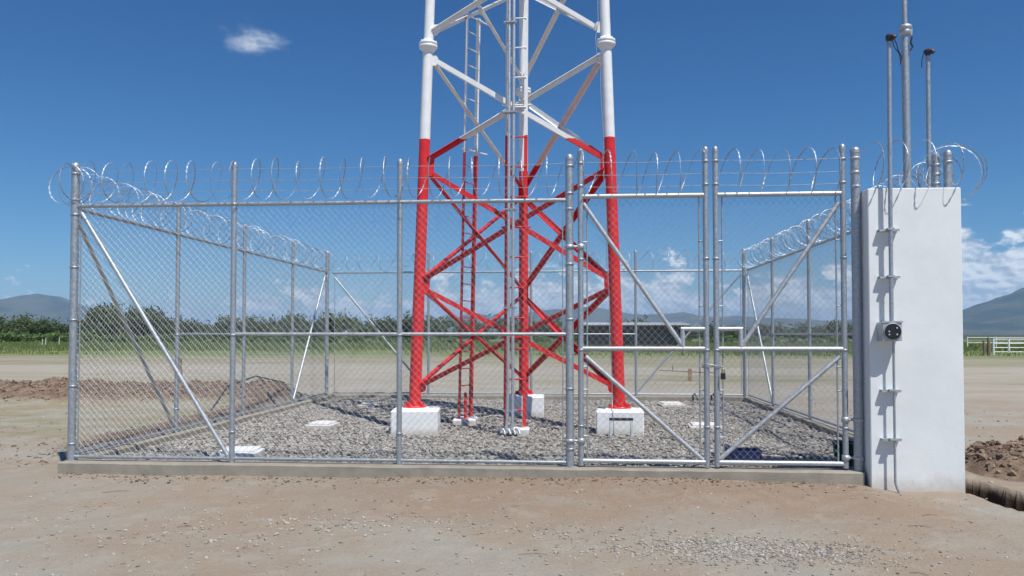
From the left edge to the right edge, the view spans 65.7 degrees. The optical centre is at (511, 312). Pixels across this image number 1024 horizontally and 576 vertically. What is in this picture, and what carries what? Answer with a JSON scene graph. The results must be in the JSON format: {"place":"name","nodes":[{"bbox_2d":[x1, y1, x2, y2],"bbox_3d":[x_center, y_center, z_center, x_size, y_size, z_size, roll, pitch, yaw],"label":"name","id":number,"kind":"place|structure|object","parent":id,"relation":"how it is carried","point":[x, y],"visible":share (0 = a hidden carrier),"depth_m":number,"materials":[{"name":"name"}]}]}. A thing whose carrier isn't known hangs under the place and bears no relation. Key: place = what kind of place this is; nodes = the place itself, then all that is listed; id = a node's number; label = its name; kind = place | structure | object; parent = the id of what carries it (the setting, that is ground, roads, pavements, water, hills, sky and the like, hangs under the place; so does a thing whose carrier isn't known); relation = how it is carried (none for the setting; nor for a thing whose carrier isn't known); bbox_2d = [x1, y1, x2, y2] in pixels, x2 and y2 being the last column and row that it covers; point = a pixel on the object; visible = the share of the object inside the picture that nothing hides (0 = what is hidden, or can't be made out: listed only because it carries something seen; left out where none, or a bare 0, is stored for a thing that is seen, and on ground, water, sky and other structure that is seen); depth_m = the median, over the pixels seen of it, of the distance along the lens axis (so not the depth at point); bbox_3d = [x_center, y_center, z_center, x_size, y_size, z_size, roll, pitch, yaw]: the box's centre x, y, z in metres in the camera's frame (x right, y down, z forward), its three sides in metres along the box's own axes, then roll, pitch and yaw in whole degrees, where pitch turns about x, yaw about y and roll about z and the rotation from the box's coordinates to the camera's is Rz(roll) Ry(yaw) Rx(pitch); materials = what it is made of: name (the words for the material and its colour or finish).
{"place":"outdoors","nodes":[
{"label":"outdoors","id":0,"kind":"place"},
{"bbox_2d":[0,294,198,332],"bbox_3d":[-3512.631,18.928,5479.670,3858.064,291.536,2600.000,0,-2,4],"label":"mountain ridge","id":1,"kind":"structure","parent":0,"point":[38,306],"depth_m":5136.09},
{"bbox_2d":[108,397,853,468],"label":"gravel","id":2,"kind":"structure","parent":0,"point":[628,448],"depth_m":11.60,"materials":[{"name":"gravel"}]},
{"bbox_2d":[609,418,632,436],"bbox_3d":[1.608,1.696,11.696,0.350,0.275,0.212,0,-2,4],"label":"bracket frame","id":3,"kind":"object","parent":2,"relation":"on","point":[620,419],"visible":0.9,"depth_m":11.67,"materials":[{"name":"metal"}]},
{"bbox_2d":[832,440,853,465],"bbox_3d":[3.828,1.622,9.148,0.267,0.262,0.266,0,-2,4],"label":"bucket","id":4,"kind":"object","parent":2,"relation":"on","point":[851,450],"visible":0.47,"depth_m":9.06,"materials":[{"name":"black plastic"}]},
{"bbox_2d":[0,334,1023,575],"bbox_3d":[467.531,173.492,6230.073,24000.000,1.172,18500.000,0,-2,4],"label":"ground","id":5,"kind":"structure","parent":0,"point":[994,386],"depth_m":7.32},
{"bbox_2d":[0,330,16,341],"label":"bush","id":6,"kind":"object","parent":5,"relation":"on","point":[2,338],"visible":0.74,"depth_m":145.12,"materials":[{"name":"green plant"}]},
{"bbox_2d":[0,315,17,333],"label":"mesquite tree","id":7,"kind":"object","parent":5,"relation":"on","point":[10,326],"visible":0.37,"depth_m":167.86,"materials":[{"name":"green plant"}]},
{"bbox_2d":[2,332,29,341],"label":"bush","id":8,"kind":"object","parent":5,"relation":"on","point":[11,334],"visible":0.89,"depth_m":144.96,"materials":[{"name":"green plant"}]},
{"bbox_2d":[0,317,36,333],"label":"mesquite tree","id":9,"kind":"object","parent":5,"relation":"on","point":[23,325],"visible":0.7,"depth_m":167.46,"materials":[{"name":"green plant"}]},
{"bbox_2d":[5,311,49,338],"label":"mesquite tree","id":10,"kind":"object","parent":5,"relation":"on","point":[26,317],"visible":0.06,"depth_m":179.32,"materials":[{"name":"green plant"}]},
{"bbox_2d":[24,332,54,342],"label":"bush","id":11,"kind":"object","parent":5,"relation":"on","point":[31,338],"visible":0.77,"depth_m":144.49,"materials":[{"name":"green plant"}]},
{"bbox_2d":[32,317,65,334],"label":"mesquite tree","id":12,"kind":"object","parent":5,"relation":"on","point":[47,327],"visible":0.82,"depth_m":170.80,"materials":[{"name":"green plant"}]},
{"bbox_2d":[43,330,68,341],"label":"bush","id":13,"kind":"object","parent":5,"relation":"on","point":[55,336],"visible":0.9,"depth_m":143.05,"materials":[{"name":"green plant"}]},
{"bbox_2d":[60,317,84,334],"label":"mesquite tree","id":14,"kind":"object","parent":5,"relation":"on","point":[66,330],"visible":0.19,"depth_m":181.09,"materials":[{"name":"green plant"}]},
{"bbox_2d":[81,331,99,341],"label":"bush","id":15,"kind":"object","parent":5,"relation":"on","point":[95,336],"visible":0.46,"depth_m":155.17,"materials":[{"name":"green plant"}]},
{"bbox_2d":[78,318,108,341],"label":"mesquite tree","id":16,"kind":"object","parent":5,"relation":"on","point":[89,330],"visible":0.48,"depth_m":164.14,"materials":[{"name":"green plant"}]},
{"bbox_2d":[81,302,122,340],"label":"mesquite tree","id":17,"kind":"object","parent":5,"relation":"on","point":[101,317],"visible":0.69,"depth_m":168.86,"materials":[{"name":"green plant"}]},
{"bbox_2d":[98,332,123,342],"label":"bush","id":18,"kind":"object","parent":5,"relation":"on","point":[109,337],"visible":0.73,"depth_m":137.42,"materials":[{"name":"green plant"}]},
{"bbox_2d":[1,396,228,445],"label":"thin grass","id":19,"kind":"structure","parent":5,"relation":"on","point":[90,424],"depth_m":14.03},
{"bbox_2d":[103,301,137,334],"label":"mesquite tree","id":20,"kind":"object","parent":5,"relation":"on","point":[112,307],"visible":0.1,"depth_m":189.51,"materials":[{"name":"green plant"}]},
{"bbox_2d":[116,334,139,342],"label":"bush","id":21,"kind":"object","parent":5,"relation":"on","point":[122,337],"visible":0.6,"depth_m":135.43,"materials":[{"name":"green plant"}]},
{"bbox_2d":[118,307,142,335],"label":"mesquite tree","id":22,"kind":"object","parent":5,"relation":"on","point":[124,328],"visible":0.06,"depth_m":181.42,"materials":[{"name":"green plant"}]},
{"bbox_2d":[125,305,162,340],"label":"mesquite tree","id":23,"kind":"object","parent":5,"relation":"on","point":[133,329],"visible":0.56,"depth_m":163.87,"materials":[{"name":"green plant"}]},
{"bbox_2d":[1,387,287,464],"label":"rubble","id":24,"kind":"object","parent":5,"relation":"on","point":[40,461],"visible":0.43,"depth_m":12.07,"materials":[{"name":"soil"}]},
{"bbox_2d":[142,307,171,336],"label":"mesquite tree","id":25,"kind":"object","parent":5,"relation":"on","point":[158,314],"visible":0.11,"depth_m":182.26,"materials":[{"name":"green plant"}]},
{"bbox_2d":[160,330,188,342],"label":"bush","id":26,"kind":"object","parent":5,"relation":"on","point":[167,338],"visible":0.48,"depth_m":134.07,"materials":[{"name":"green plant"}]},
{"bbox_2d":[159,313,193,336],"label":"mesquite tree","id":27,"kind":"object","parent":5,"relation":"on","point":[168,324],"visible":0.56,"depth_m":180.83,"materials":[{"name":"green plant"}]},
{"bbox_2d":[192,335,214,341],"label":"bush","id":28,"kind":"object","parent":5,"relation":"on","point":[204,337],"visible":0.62,"depth_m":150.60,"materials":[{"name":"green plant"}]},
{"bbox_2d":[183,318,228,339],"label":"mesquite tree","id":29,"kind":"object","parent":5,"relation":"on","point":[203,327],"visible":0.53,"depth_m":179.32,"materials":[{"name":"green plant"}]},
{"bbox_2d":[211,335,227,341],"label":"bush","id":30,"kind":"object","parent":5,"relation":"on","point":[215,339],"visible":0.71,"depth_m":138.46,"materials":[{"name":"green plant"}]},
{"bbox_2d":[215,446,264,460],"bbox_3d":[-3.320,1.766,9.706,0.480,0.205,0.450,0,-2,-3],"label":"ground cover","id":31,"kind":"object","parent":5,"relation":"on","point":[251,451],"visible":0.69,"depth_m":9.53,"materials":[{"name":"white paint"}]},
{"bbox_2d":[214,314,266,332],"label":"mesquite tree","id":32,"kind":"object","parent":5,"relation":"on","point":[228,323],"visible":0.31,"depth_m":165.35,"materials":[{"name":"green plant"}]},
{"bbox_2d":[211,375,284,410],"bbox_3d":[-5.261,1.526,15.793,0.242,0.447,4.422,0,-2,0],"label":"loose hose","id":33,"kind":"object","parent":5,"relation":"on","point":[239,382],"visible":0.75,"depth_m":15.42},
{"bbox_2d":[236,316,278,331],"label":"mesquite tree","id":34,"kind":"object","parent":5,"relation":"on","point":[254,323],"visible":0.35,"depth_m":165.23,"materials":[{"name":"green plant"}]},
{"bbox_2d":[261,316,290,340],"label":"mesquite tree","id":35,"kind":"object","parent":5,"relation":"on","point":[273,323],"visible":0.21,"depth_m":182.43,"materials":[{"name":"green plant"}]},
{"bbox_2d":[271,336,290,342],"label":"bush","id":36,"kind":"object","parent":5,"relation":"on","point":[280,338],"visible":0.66,"depth_m":132.32,"materials":[{"name":"green plant"}]},
{"bbox_2d":[277,312,299,331],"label":"mesquite tree","id":37,"kind":"object","parent":5,"relation":"on","point":[283,320],"visible":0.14,"depth_m":186.27,"materials":[{"name":"green plant"}]},
{"bbox_2d":[285,314,330,337],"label":"mesquite tree","id":38,"kind":"object","parent":5,"relation":"on","point":[320,323],"visible":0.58,"depth_m":177.68,"materials":[{"name":"green plant"}]},
{"bbox_2d":[305,420,339,428],"bbox_3d":[-3.116,1.884,13.083,0.420,0.155,0.480,0,-2,8],"label":"ground cover","id":39,"kind":"object","parent":5,"relation":"on","point":[329,424],"visible":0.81,"depth_m":12.89,"materials":[{"name":"white paint"}]},
{"bbox_2d":[317,309,349,331],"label":"mesquite tree","id":40,"kind":"object","parent":5,"relation":"on","point":[331,319],"visible":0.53,"depth_m":179.70,"materials":[{"name":"green plant"}]},
{"bbox_2d":[341,315,362,331],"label":"mesquite tree","id":41,"kind":"object","parent":5,"relation":"on","point":[351,321],"visible":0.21,"depth_m":181.88,"materials":[{"name":"green plant"}]},
{"bbox_2d":[353,314,380,340],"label":"mesquite tree","id":42,"kind":"object","parent":5,"relation":"on","point":[356,329],"visible":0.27,"depth_m":166.49,"materials":[{"name":"green plant"}]},
{"bbox_2d":[370,315,411,340],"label":"mesquite tree","id":43,"kind":"object","parent":5,"relation":"on","point":[391,327],"visible":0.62,"depth_m":158.34,"materials":[{"name":"green plant"}]},
{"bbox_2d":[379,310,411,338],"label":"mesquite tree","id":44,"kind":"object","parent":5,"relation":"on","point":[408,319],"visible":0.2,"depth_m":160.74,"materials":[{"name":"green plant"}]},
{"bbox_2d":[390,407,439,435],"bbox_3d":[-1.486,1.756,12.297,0.710,0.567,0.710,0,-2,-1],"label":"concrete footing","id":45,"kind":"object","parent":5,"relation":"on","point":[426,416],"visible":0.51,"depth_m":11.95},
{"bbox_2d":[403,0,630,432],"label":"lattice tower","id":46,"kind":"structure","parent":45,"relation":"on","point":[523,104],"depth_m":12.43,"materials":[{"name":"metal"}]},
{"bbox_2d":[497,0,520,435],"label":"cable conduits","id":47,"kind":"object","parent":46,"relation":"attached to","point":[509,112],"visible":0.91,"depth_m":12.05,"materials":[{"name":"metal"}]},
{"bbox_2d":[411,317,446,339],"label":"mesquite tree","id":48,"kind":"object","parent":5,"relation":"on","point":[438,323],"visible":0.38,"depth_m":162.49,"materials":[{"name":"green plant"}]},
{"bbox_2d":[424,314,456,337],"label":"mesquite tree","id":49,"kind":"object","parent":5,"relation":"on","point":[453,323],"visible":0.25,"depth_m":185.34,"materials":[{"name":"green plant"}]},
{"bbox_2d":[435,336,457,342],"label":"bush","id":50,"kind":"object","parent":5,"relation":"on","point":[451,338],"visible":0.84,"depth_m":129.19,"materials":[{"name":"green plant"}]},
{"bbox_2d":[436,322,469,339],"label":"mesquite tree","id":51,"kind":"object","parent":5,"relation":"on","point":[458,330],"visible":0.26,"depth_m":173.44,"materials":[{"name":"green plant"}]},
{"bbox_2d":[34,473,878,497],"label":"soil crumbs","id":52,"kind":"object","parent":5,"relation":"on","point":[714,481],"visible":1,"depth_m":8.31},
{"bbox_2d":[57,394,864,485],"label":"concrete kerb","id":53,"kind":"structure","parent":5,"relation":"on","point":[319,469],"depth_m":8.65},
{"bbox_2d":[76,176,329,454],"bbox_3d":[-4.716,0.143,13.998,0.100,3.445,9.790,0,-2,4],"label":"chain link fence","id":54,"kind":"object","parent":53,"relation":"on","point":[177,234],"visible":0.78,"depth_m":12.17,"materials":[{"name":"metal"}]},
{"bbox_2d":[48,163,336,270],"bbox_3d":[-4.722,-1.331,13.944,0.476,0.513,9.899,0,-2,4],"label":"razor wire coil","id":55,"kind":"object","parent":54,"relation":"on","point":[197,210],"visible":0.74,"depth_m":11.93,"materials":[{"name":"metal"}]},
{"bbox_2d":[67,154,574,466],"bbox_3d":[-2.182,0.001,8.821,5.730,3.445,0.100,0,-2,4],"label":"chain link fence","id":56,"kind":"object","parent":53,"relation":"on","point":[76,205],"visible":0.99,"depth_m":8.82,"materials":[{"name":"metal"}]},
{"bbox_2d":[59,156,561,202],"bbox_3d":[-2.275,-1.494,8.873,5.668,0.494,0.478,0,-2,4],"label":"razor wire coil","id":57,"kind":"object","parent":56,"relation":"on","point":[190,193],"visible":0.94,"depth_m":8.85,"materials":[{"name":"metal"}]},
{"bbox_2d":[564,146,710,466],"bbox_3d":[1.345,-0.071,8.559,1.552,3.435,0.107,0,-2,4],"label":"gate leaf","id":58,"kind":"object","parent":56,"relation":"attached to","point":[581,439],"visible":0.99,"depth_m":8.54,"materials":[{"name":"metal"}]},
{"bbox_2d":[564,148,704,193],"bbox_3d":[1.304,-1.526,8.613,1.500,0.494,0.480,0,-2,4],"label":"razor wire coil","id":59,"kind":"object","parent":58,"relation":"attached to","point":[636,170],"visible":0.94,"depth_m":8.53,"materials":[{"name":"metal"}]},
{"bbox_2d":[659,367,712,380],"bbox_3d":[5.995,2.137,27.069,1.901,0.620,0.080,0,-2,4],"label":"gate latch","id":60,"kind":"object","parent":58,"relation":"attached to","point":[690,373],"visible":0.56,"depth_m":27.03,"materials":[{"name":"grey metal"}]},
{"bbox_2d":[332,248,746,396],"bbox_3d":[0.536,0.268,18.511,9.680,3.445,0.100,0,-2,4],"label":"chain link fence","id":61,"kind":"object","parent":53,"relation":"on","point":[743,298],"visible":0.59,"depth_m":18.46,"materials":[{"name":"metal"}]},
{"bbox_2d":[329,250,745,271],"bbox_3d":[0.514,-1.198,18.550,9.656,0.451,0.431,0,-2,4],"label":"razor wire coil","id":62,"kind":"object","parent":61,"relation":"on","point":[529,263],"visible":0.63,"depth_m":18.56,"materials":[{"name":"metal"}]},
{"bbox_2d":[746,150,952,432],"bbox_3d":[4.957,0.182,13.231,0.193,3.565,9.770,0,-2,4],"label":"chain link fence","id":63,"kind":"object","parent":53,"relation":"on","point":[947,162],"visible":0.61,"depth_m":13.56,"materials":[{"name":"metal"}]},
{"bbox_2d":[738,154,961,268],"bbox_3d":[5.009,-1.340,13.328,0.476,0.499,9.818,0,-2,4],"label":"razor wire coil","id":64,"kind":"object","parent":63,"relation":"on","point":[817,215],"visible":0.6,"depth_m":13.30,"materials":[{"name":"metal"}]},
{"bbox_2d":[917,144,987,199],"bbox_3d":[4.665,-1.476,8.424,0.646,0.620,0.245,-1,-2,27],"label":"razor wire coil","id":65,"kind":"object","parent":63,"relation":"hanging from","point":[975,190],"visible":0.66,"depth_m":8.40,"materials":[{"name":"metal"}]},
{"bbox_2d":[850,147,863,471],"bbox_3d":[3.636,-0.022,8.365,0.108,3.465,0.108,0,-2,4],"label":"gate post","id":66,"kind":"object","parent":53,"relation":"on","point":[855,186],"visible":0.97,"depth_m":8.33,"materials":[{"name":"metal"}]},
{"bbox_2d":[712,144,863,468],"bbox_3d":[2.920,-0.075,8.424,1.547,3.435,0.115,0,-2,4],"label":"gate leaf","id":67,"kind":"object","parent":66,"relation":"attached to","point":[719,460],"visible":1,"depth_m":8.43,"materials":[{"name":"metal"}]},
{"bbox_2d":[718,147,840,191],"bbox_3d":[2.855,-1.525,8.495,1.210,0.476,0.463,0,-2,4],"label":"razor wire coil","id":68,"kind":"object","parent":67,"relation":"on","point":[790,174],"visible":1,"depth_m":8.42,"materials":[{"name":"metal"}]},
{"bbox_2d":[452,416,477,426],"bbox_3d":[-0.791,1.928,13.409,0.390,0.285,0.520,0,-2,1],"label":"ladder pad","id":69,"kind":"object","parent":5,"relation":"on","point":[459,421],"visible":0.5,"depth_m":13.15,"materials":[{"name":"white paint"}]},
{"bbox_2d":[469,323,501,341],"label":"mesquite tree","id":70,"kind":"object","parent":5,"relation":"on","point":[486,330],"visible":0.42,"depth_m":168.49,"materials":[{"name":"green plant"}]},
{"bbox_2d":[485,314,518,331],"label":"mesquite tree","id":71,"kind":"object","parent":5,"relation":"on","point":[516,326],"visible":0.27,"depth_m":160.06,"materials":[{"name":"green plant"}]},
{"bbox_2d":[0,380,1023,575],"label":"pebbles","id":72,"kind":"object","parent":5,"relation":"on","point":[760,548],"visible":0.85,"depth_m":6.00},
{"bbox_2d":[0,376,1023,475],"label":"soil clods","id":73,"kind":"object","parent":5,"relation":"on","point":[981,454],"visible":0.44,"depth_m":18.42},
{"bbox_2d":[500,426,529,435],"bbox_3d":[0.042,1.889,12.013,0.440,0.285,0.300,0,-2,4],"label":"ladder pad","id":74,"kind":"object","parent":5,"relation":"on","point":[526,431],"visible":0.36,"depth_m":11.86,"materials":[{"name":"white paint"}]},
{"bbox_2d":[103,491,933,574],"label":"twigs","id":75,"kind":"object","parent":5,"relation":"on","point":[540,553],"visible":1,"depth_m":5.74,"materials":[{"name":"brown wood"}]},
{"bbox_2d":[509,394,543,416],"bbox_3d":[0.252,1.829,14.938,0.713,0.567,0.693,0,-2,4],"label":"concrete footing","id":76,"kind":"object","parent":5,"relation":"on","point":[534,409],"visible":0.42,"depth_m":14.60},
{"bbox_2d":[517,314,563,331],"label":"mesquite tree","id":77,"kind":"object","parent":5,"relation":"on","point":[547,329],"visible":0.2,"depth_m":164.39,"materials":[{"name":"green plant"}]},
{"bbox_2d":[533,336,550,341],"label":"bush","id":78,"kind":"object","parent":5,"relation":"on","point":[540,339],"visible":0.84,"depth_m":145.63,"materials":[{"name":"green plant"}]},
{"bbox_2d":[596,407,643,436],"bbox_3d":[1.654,1.753,12.177,0.710,0.567,0.680,0,-2,7],"label":"concrete footing","id":79,"kind":"object","parent":5,"relation":"on","point":[603,428],"visible":0.56,"depth_m":11.85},
{"bbox_2d":[577,322,688,345],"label":"open shed","id":80,"kind":"structure","parent":5,"relation":"on","point":[648,339],"depth_m":101.98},
{"bbox_2d":[657,401,685,406],"bbox_3d":[3.387,1.992,16.896,0.500,0.150,0.500,0,-2,-1],"label":"ground cover","id":81,"kind":"object","parent":5,"relation":"on","point":[670,403],"visible":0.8,"depth_m":16.69,"materials":[{"name":"white paint"}]},
{"bbox_2d":[685,325,701,339],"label":"mesquite tree","id":82,"kind":"object","parent":5,"relation":"on","point":[691,334],"visible":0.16,"depth_m":162.33,"materials":[{"name":"green plant"}]},
{"bbox_2d":[687,422,721,428],"bbox_3d":[3.138,1.881,12.905,0.520,0.150,0.500,0,-2,7],"label":"ground cover","id":83,"kind":"object","parent":5,"relation":"on","point":[693,425],"visible":0.41,"depth_m":12.73,"materials":[{"name":"white paint"}]},
{"bbox_2d":[694,321,727,339],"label":"mesquite tree","id":84,"kind":"object","parent":5,"relation":"on","point":[711,331],"visible":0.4,"depth_m":153.66,"materials":[{"name":"green plant"}]},
{"bbox_2d":[719,334,737,341],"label":"bush","id":85,"kind":"object","parent":5,"relation":"on","point":[728,338],"visible":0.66,"depth_m":146.16,"materials":[{"name":"green plant"}]},
{"bbox_2d":[720,325,755,341],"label":"mesquite tree","id":86,"kind":"object","parent":5,"relation":"on","point":[733,333],"visible":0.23,"depth_m":156.38,"materials":[{"name":"green plant"}]},
{"bbox_2d":[724,446,761,459],"bbox_3d":[2.734,1.692,9.399,0.404,0.185,0.344,0,-2,4],"label":"plastic tub","id":87,"kind":"object","parent":5,"relation":"on","point":[757,455],"visible":0.59,"depth_m":9.24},
{"bbox_2d":[749,324,783,337],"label":"mesquite tree","id":88,"kind":"object","parent":5,"relation":"on","point":[763,330],"visible":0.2,"depth_m":160.00,"materials":[{"name":"green plant"}]},
{"bbox_2d":[761,335,784,342],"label":"bush","id":89,"kind":"object","parent":5,"relation":"on","point":[775,339],"visible":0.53,"depth_m":133.12,"materials":[{"name":"green plant"}]},
{"bbox_2d":[764,321,813,340],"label":"mesquite tree","id":90,"kind":"object","parent":5,"relation":"on","point":[792,329],"visible":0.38,"depth_m":155.88,"materials":[{"name":"green plant"}]},
{"bbox_2d":[813,318,851,338],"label":"mesquite tree","id":91,"kind":"object","parent":5,"relation":"on","point":[833,329],"visible":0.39,"depth_m":156.20,"materials":[{"name":"green plant"}]},
{"bbox_2d":[823,335,850,342],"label":"bush","id":92,"kind":"object","parent":5,"relation":"on","point":[832,339],"visible":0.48,"depth_m":128.84,"materials":[{"name":"green plant"}]},
{"bbox_2d":[899,0,913,187],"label":"antenna pole","id":93,"kind":"object","parent":5,"relation":"on","point":[905,29],"visible":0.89,"depth_m":8.54,"materials":[{"name":"metal"}]},
{"bbox_2d":[860,187,964,492],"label":"white wall","id":94,"kind":"structure","parent":5,"relation":"on","point":[928,312],"depth_m":8.13,"materials":[{"name":"paint"}]},
{"bbox_2d":[877,33,901,492],"bbox_3d":[3.880,-0.505,8.094,0.240,4.707,0.152,0,-2,4],"label":"service mast","id":95,"kind":"object","parent":94,"relation":"attached to","point":[889,39],"visible":0.94,"depth_m":8.09,"materials":[{"name":"metal"}]},
{"bbox_2d":[877,321,902,340],"bbox_3d":[3.840,0.192,8.063,0.208,0.204,0.180,0,-2,4],"label":"meter box","id":96,"kind":"object","parent":94,"relation":"attached to","point":[889,330],"visible":1,"depth_m":8.00,"materials":[{"name":"grey paint"}]},
{"bbox_2d":[862,140,964,187],"bbox_3d":[4.149,-1.538,8.202,0.927,0.485,0.486,0,-2,4],"label":"razor wire coil","id":97,"kind":"object","parent":94,"relation":"on","point":[909,165],"visible":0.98,"depth_m":8.11,"materials":[{"name":"metal"}]},
{"bbox_2d":[921,48,935,187],"bbox_3d":[4.493,-0.507,8.498,0.139,4.682,0.081,-1,-2,31],"label":"service mast","id":98,"kind":"object","parent":5,"relation":"on","point":[927,52],"visible":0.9,"depth_m":8.53,"materials":[{"name":"metal"}]},
{"bbox_2d":[987,337,990,354],"bbox_3d":[35.709,2.614,59.444,0.277,1.461,0.261,-1,-2,27],"label":"wooden post","id":99,"kind":"object","parent":5,"relation":"on","point":[988,347],"visible":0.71,"depth_m":59.35,"materials":[{"name":"brown wood"}]},
{"bbox_2d":[967,337,1023,346],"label":"pipe corral","id":100,"kind":"object","parent":5,"relation":"on","point":[989,337],"visible":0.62,"depth_m":86.27,"materials":[{"name":"white paint"}]},
{"bbox_2d":[992,338,1023,354],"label":"pipe corral","id":101,"kind":"object","parent":5,"relation":"on","point":[994,347],"visible":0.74,"depth_m":61.25,"materials":[{"name":"white paint"}]},
{"bbox_2d":[0,340,1023,355],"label":"meadow grass","id":102,"kind":"structure","parent":0,"point":[52,345],"depth_m":89.94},
{"bbox_2d":[0,0,1023,331],"label":"sky","id":103,"kind":"structure","parent":0,"point":[137,83],"materials":[{"name":"blue"}]},
{"bbox_2d":[447,306,851,331],"bbox_3d":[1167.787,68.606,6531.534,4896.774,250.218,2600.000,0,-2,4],"label":"mountain range","id":104,"kind":"structure","parent":0,"point":[685,317],"depth_m":6109.67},
{"bbox_2d":[829,288,1023,333],"bbox_3d":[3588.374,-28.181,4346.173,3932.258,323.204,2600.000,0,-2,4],"label":"mountain ridge","id":105,"kind":"structure","parent":0,"point":[1002,315],"depth_m":4022.05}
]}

